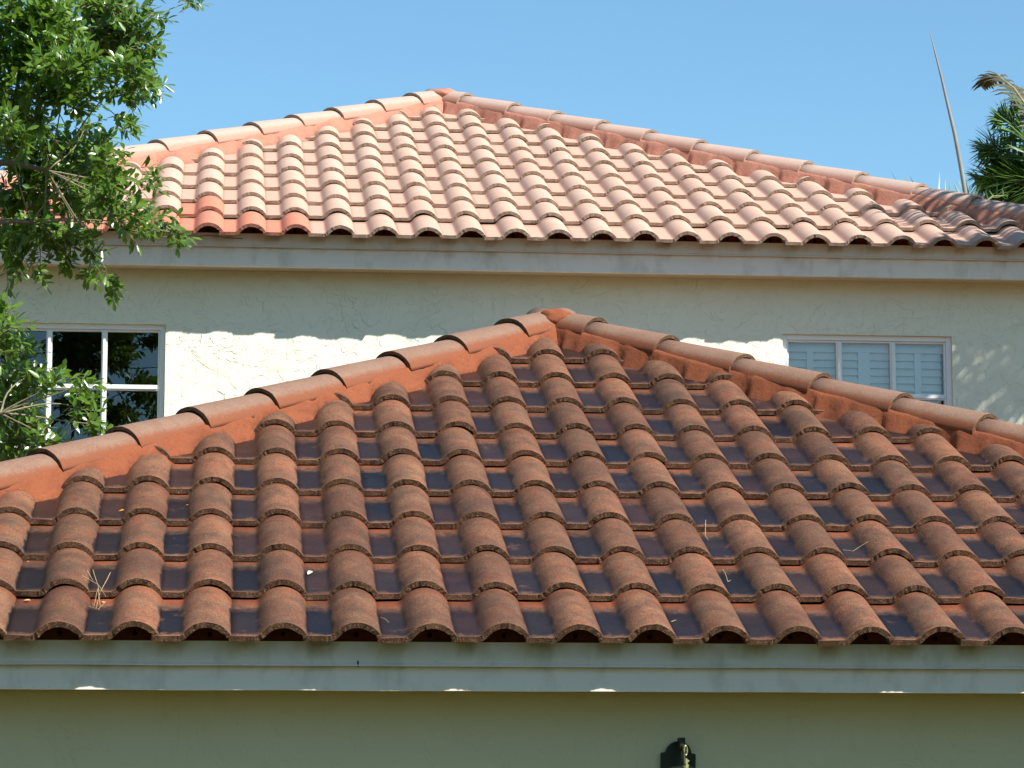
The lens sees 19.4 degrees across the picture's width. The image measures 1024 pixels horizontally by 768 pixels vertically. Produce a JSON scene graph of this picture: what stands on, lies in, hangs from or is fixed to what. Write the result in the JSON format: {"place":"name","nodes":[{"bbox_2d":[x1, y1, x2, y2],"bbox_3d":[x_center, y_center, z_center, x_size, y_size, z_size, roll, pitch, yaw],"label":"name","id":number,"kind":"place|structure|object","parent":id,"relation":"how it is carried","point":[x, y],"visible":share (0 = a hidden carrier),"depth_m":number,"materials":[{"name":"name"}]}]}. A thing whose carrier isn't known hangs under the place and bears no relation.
{"place":"outdoors","nodes":[
{"label":"outdoors","id":0,"kind":"place"},
{"bbox_2d":[0,0,212,461],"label":"oak tree","id":1,"kind":"object","parent":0,"point":[41,57],"visible":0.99,"depth_m":14.07,"materials":[{"name":"green plant"}]},
{"bbox_2d":[0,88,1023,767],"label":"house","id":2,"kind":"structure","parent":0,"point":[590,408],"depth_m":11.94,"materials":[{"name":"tile"}]},
{"bbox_2d":[0,323,165,455],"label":"window","id":3,"kind":"structure","parent":2,"relation":"in","point":[130,358],"depth_m":18.94,"materials":[{"name":"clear glass"}]},
{"bbox_2d":[84,571,110,609],"bbox_3d":[-1.445,0.713,10.374,0.093,0.161,0.281,1,-8,-5],"label":"straw","id":4,"kind":"object","parent":2,"relation":"on","point":[97,589],"visible":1,"depth_m":10.37,"materials":[{"name":"beige plant"}]},
{"bbox_2d":[660,738,695,767],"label":"wall lamp","id":5,"kind":"object","parent":2,"relation":"attached to","point":[677,754],"visible":1,"depth_m":10.38,"materials":[{"name":"black metal"}]},
{"bbox_2d":[783,334,951,405],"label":"window","id":6,"kind":"structure","parent":2,"relation":"in","point":[920,367],"depth_m":17.64,"materials":[{"name":"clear glass"}]},
{"bbox_2d":[0,0,1023,195],"label":"sky","id":7,"kind":"structure","parent":0,"point":[856,85],"materials":[{"name":"blue"}]},
{"bbox_2d":[894,30,1007,199],"bbox_3d":[3.233,1.066,23.192,1.397,7.744,0.405,-1,-8,5],"label":"palm tree","id":8,"kind":"object","parent":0,"point":[964,187],"visible":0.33,"depth_m":23.47,"materials":[{"name":"green plant"}]},
{"bbox_2d":[964,71,1023,203],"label":"palm tree","id":9,"kind":"object","parent":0,"point":[1000,158],"visible":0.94,"depth_m":25.16,"materials":[{"name":"green plant"}]}
]}

